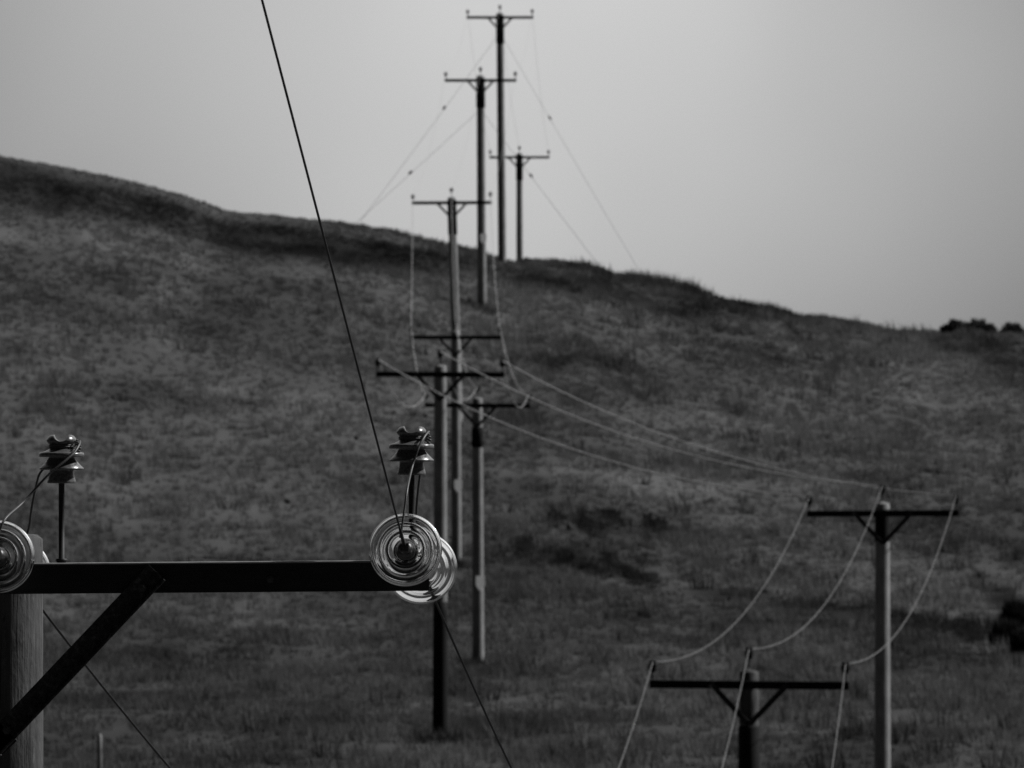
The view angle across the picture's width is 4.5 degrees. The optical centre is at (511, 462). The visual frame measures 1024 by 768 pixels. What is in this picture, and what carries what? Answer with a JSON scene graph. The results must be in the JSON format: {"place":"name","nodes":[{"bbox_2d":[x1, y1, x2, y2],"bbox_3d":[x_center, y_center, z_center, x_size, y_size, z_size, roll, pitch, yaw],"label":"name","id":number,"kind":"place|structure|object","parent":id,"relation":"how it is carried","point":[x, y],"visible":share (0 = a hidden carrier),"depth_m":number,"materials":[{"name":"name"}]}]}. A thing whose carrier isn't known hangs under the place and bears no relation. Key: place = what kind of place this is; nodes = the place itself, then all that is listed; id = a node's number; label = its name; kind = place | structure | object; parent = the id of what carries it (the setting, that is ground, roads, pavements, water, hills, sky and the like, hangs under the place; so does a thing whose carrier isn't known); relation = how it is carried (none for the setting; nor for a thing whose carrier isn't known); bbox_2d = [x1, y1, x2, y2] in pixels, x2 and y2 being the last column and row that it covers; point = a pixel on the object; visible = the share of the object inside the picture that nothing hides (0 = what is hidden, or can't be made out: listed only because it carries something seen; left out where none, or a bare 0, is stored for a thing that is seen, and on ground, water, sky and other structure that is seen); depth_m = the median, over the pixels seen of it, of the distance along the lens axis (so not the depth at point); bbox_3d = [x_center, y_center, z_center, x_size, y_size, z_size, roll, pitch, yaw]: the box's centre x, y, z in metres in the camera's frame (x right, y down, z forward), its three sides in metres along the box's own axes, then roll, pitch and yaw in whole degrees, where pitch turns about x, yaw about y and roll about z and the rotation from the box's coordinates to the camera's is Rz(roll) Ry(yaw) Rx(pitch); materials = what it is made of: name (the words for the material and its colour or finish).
{"place":"outdoors","nodes":[
{"label":"outdoors","id":0,"kind":"place"},
{"bbox_2d":[0,155,1023,767],"bbox_3d":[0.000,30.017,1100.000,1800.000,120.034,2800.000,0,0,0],"label":"hillside ground","id":1,"kind":"structure","parent":0,"point":[252,512],"depth_m":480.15,"materials":[{"name":"plant"}]},
{"bbox_2d":[97,734,101,767],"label":"fence post","id":2,"kind":"object","parent":1,"relation":"on","point":[99,750],"visible":1,"depth_m":288.95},
{"bbox_2d":[0,426,456,767],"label":"utility pole","id":3,"kind":"object","parent":1,"relation":"on","point":[420,567],"visible":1,"depth_m":45.53,"materials":[{"name":"black wood"}]},
{"bbox_2d":[261,0,405,545],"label":"power line","id":4,"kind":"object","parent":3,"relation":"attached to","point":[330,262],"visible":1,"depth_m":42.03,"materials":[{"name":"black metal"}]},
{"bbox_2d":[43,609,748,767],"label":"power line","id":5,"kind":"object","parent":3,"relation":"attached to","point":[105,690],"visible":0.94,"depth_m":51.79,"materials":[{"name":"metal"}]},
{"bbox_2d":[618,662,652,767],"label":"power line","id":6,"kind":"object","parent":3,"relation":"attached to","point":[636,716],"visible":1,"depth_m":186.24,"materials":[{"name":"metal"}]},
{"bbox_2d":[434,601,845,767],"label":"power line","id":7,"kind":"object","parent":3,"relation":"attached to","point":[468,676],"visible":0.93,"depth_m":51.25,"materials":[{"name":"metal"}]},
{"bbox_2d":[284,498,290,503],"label":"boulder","id":8,"kind":"object","parent":1,"relation":"on","point":[287,501],"visible":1,"depth_m":445.92,"materials":[{"name":"stone"}]},
{"bbox_2d":[374,350,505,732],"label":"utility pole","id":9,"kind":"object","parent":1,"relation":"on","point":[439,374],"visible":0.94,"depth_m":304.72,"materials":[{"name":"black wood"}]},
{"bbox_2d":[380,365,425,406],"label":"power line","id":10,"kind":"object","parent":9,"relation":"attached to","point":[394,394],"visible":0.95,"depth_m":327.21,"materials":[{"name":"metal"}]},
{"bbox_2d":[378,359,805,496],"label":"power line","id":11,"kind":"object","parent":9,"relation":"attached to","point":[584,452],"visible":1,"depth_m":280.17,"materials":[{"name":"metal"}]},
{"bbox_2d":[440,351,879,485],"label":"power line","id":12,"kind":"object","parent":9,"relation":"attached to","point":[653,443],"visible":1,"depth_m":280.60,"materials":[{"name":"metal"}]},
{"bbox_2d":[502,360,952,495],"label":"power line","id":13,"kind":"object","parent":9,"relation":"attached to","point":[715,451],"visible":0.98,"depth_m":280.86,"materials":[{"name":"metal"}]},
{"bbox_2d":[410,188,491,420],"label":"utility pole","id":14,"kind":"object","parent":1,"relation":"on","point":[452,212],"visible":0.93,"depth_m":487.99,"materials":[{"name":"black wood"}]},
{"bbox_2d":[411,200,412,320],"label":"power line","id":15,"kind":"object","parent":14,"relation":"attached to","point":[412,252],"visible":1,"depth_m":472.00,"materials":[{"name":"metal"}]},
{"bbox_2d":[451,188,455,319],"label":"power line","id":16,"kind":"object","parent":14,"relation":"attached to","point":[452,249],"visible":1,"depth_m":467.10,"materials":[{"name":"metal"}]},
{"bbox_2d":[490,193,499,326],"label":"power line","id":17,"kind":"object","parent":14,"relation":"attached to","point":[493,259],"visible":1,"depth_m":464.57,"materials":[{"name":"metal"}]},
{"bbox_2d":[408,320,502,560],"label":"utility pole","id":18,"kind":"object","parent":1,"relation":"on","point":[456,480],"visible":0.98,"depth_m":426.36,"materials":[{"name":"black wood"}]},
{"bbox_2d":[411,329,424,392],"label":"power line","id":19,"kind":"object","parent":18,"relation":"attached to","point":[415,360],"visible":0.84,"depth_m":411.21,"materials":[{"name":"metal"}]},
{"bbox_2d":[455,321,474,385],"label":"power line","id":20,"kind":"object","parent":18,"relation":"attached to","point":[461,353],"visible":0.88,"depth_m":409.57,"materials":[{"name":"metal"}]},
{"bbox_2d":[423,386,530,661],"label":"utility pole","id":21,"kind":"object","parent":1,"relation":"on","point":[476,420],"visible":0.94,"depth_m":370.24,"materials":[{"name":"black wood"}]},
{"bbox_2d":[442,358,476,399],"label":"power line","id":22,"kind":"object","parent":21,"relation":"attached to","point":[454,389],"visible":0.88,"depth_m":331.12,"materials":[{"name":"metal"}]},
{"bbox_2d":[500,329,526,393],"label":"power line","id":23,"kind":"object","parent":21,"relation":"attached to","point":[509,365],"visible":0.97,"depth_m":405.30,"materials":[{"name":"metal"}]},
{"bbox_2d":[503,367,526,407],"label":"power line","id":24,"kind":"object","parent":21,"relation":"attached to","point":[510,392],"visible":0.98,"depth_m":322.47,"materials":[{"name":"metal"}]},
{"bbox_2d":[444,67,516,305],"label":"utility pole","id":25,"kind":"object","parent":1,"relation":"on","point":[480,89],"visible":0.99,"depth_m":544.66,"materials":[{"name":"black wood"}]},
{"bbox_2d":[296,116,472,275],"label":"stay wire","id":26,"kind":"object","parent":25,"relation":"attached to","point":[410,172],"visible":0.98,"depth_m":544.82,"materials":[{"name":"grey metal"}]},
{"bbox_2d":[483,113,664,350],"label":"stay wire","id":27,"kind":"object","parent":25,"relation":"attached to","point":[530,175],"visible":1,"depth_m":541.20,"materials":[{"name":"grey metal"}]},
{"bbox_2d":[466,5,533,261],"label":"utility pole","id":28,"kind":"object","parent":1,"relation":"on","point":[500,18],"visible":0.98,"depth_m":586.29,"materials":[{"name":"black wood"}]},
{"bbox_2d":[359,38,495,222],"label":"stay wire","id":29,"kind":"object","parent":28,"relation":"attached to","point":[444,107],"visible":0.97,"depth_m":587.36,"materials":[{"name":"grey metal"}]},
{"bbox_2d":[504,40,642,276],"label":"stay wire","id":30,"kind":"object","parent":28,"relation":"attached to","point":[549,117],"visible":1,"depth_m":586.44,"materials":[{"name":"grey metal"}]},
{"bbox_2d":[489,146,549,260],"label":"utility pole","id":31,"kind":"object","parent":1,"relation":"on","point":[519,206],"visible":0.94,"depth_m":649.45,"materials":[{"name":"black wood"}]},
{"bbox_2d":[566,522,571,529],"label":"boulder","id":32,"kind":"object","parent":1,"relation":"on","point":[569,526],"visible":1,"depth_m":440.94,"materials":[{"name":"stone"}]},
{"bbox_2d":[647,647,851,767],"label":"utility pole","id":33,"kind":"object","parent":1,"relation":"on","point":[749,713],"visible":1,"depth_m":196.16,"materials":[{"name":"black wood"}]},
{"bbox_2d":[657,498,808,661],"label":"power line","id":34,"kind":"object","parent":33,"relation":"attached to","point":[749,606],"visible":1,"depth_m":229.18,"materials":[{"name":"metal"}]},
{"bbox_2d":[850,497,955,663],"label":"power line","id":35,"kind":"object","parent":33,"relation":"attached to","point":[918,597],"visible":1,"depth_m":232.71,"materials":[{"name":"metal"}]},
{"bbox_2d":[805,485,959,767],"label":"utility pole","id":36,"kind":"object","parent":1,"relation":"on","point":[882,514],"visible":1,"depth_m":258.11,"materials":[{"name":"black wood"}]},
{"bbox_2d":[753,488,881,648],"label":"power line","id":37,"kind":"object","parent":36,"relation":"attached to","point":[833,591],"visible":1,"depth_m":229.36,"materials":[{"name":"metal"}]},
{"bbox_2d":[939,323,952,332],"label":"heather bush","id":38,"kind":"object","parent":1,"relation":"on","point":[943,328],"visible":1,"depth_m":588.74,"materials":[{"name":"black plant"}]},
{"bbox_2d":[948,318,962,329],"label":"heather bush","id":39,"kind":"object","parent":1,"relation":"on","point":[954,322],"visible":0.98,"depth_m":588.72,"materials":[{"name":"black plant"}]},
{"bbox_2d":[959,321,974,329],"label":"heather bush","id":40,"kind":"object","parent":1,"relation":"on","point":[967,325],"visible":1,"depth_m":588.75,"materials":[{"name":"black plant"}]},
{"bbox_2d":[968,317,986,330],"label":"heather bush","id":41,"kind":"object","parent":1,"relation":"on","point":[980,323],"visible":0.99,"depth_m":588.77,"materials":[{"name":"black plant"}]},
{"bbox_2d":[981,322,997,332],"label":"heather bush","id":42,"kind":"object","parent":1,"relation":"on","point":[992,326],"visible":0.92,"depth_m":588.78,"materials":[{"name":"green plant"}]},
{"bbox_2d":[985,616,1022,645],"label":"gorse bush","id":43,"kind":"object","parent":1,"relation":"on","point":[1005,626],"visible":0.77,"depth_m":391.67,"materials":[{"name":"black plant"}]},
{"bbox_2d":[995,597,1023,625],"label":"gorse bush","id":44,"kind":"object","parent":1,"relation":"on","point":[1013,609],"visible":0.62,"depth_m":406.21,"materials":[{"name":"black plant"}]},
{"bbox_2d":[1000,320,1023,332],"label":"heather bush","id":45,"kind":"object","parent":1,"relation":"on","point":[1010,326],"visible":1,"depth_m":588.77,"materials":[{"name":"black plant"}]},
{"bbox_2d":[1008,623,1023,654],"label":"gorse bush","id":46,"kind":"object","parent":1,"relation":"on","point":[1017,644],"visible":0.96,"depth_m":385.26,"materials":[{"name":"black plant"}]},
{"bbox_2d":[0,0,1023,331],"label":"sky","id":47,"kind":"structure","parent":0,"point":[841,158],"materials":[{"name":"grey"}]}
]}

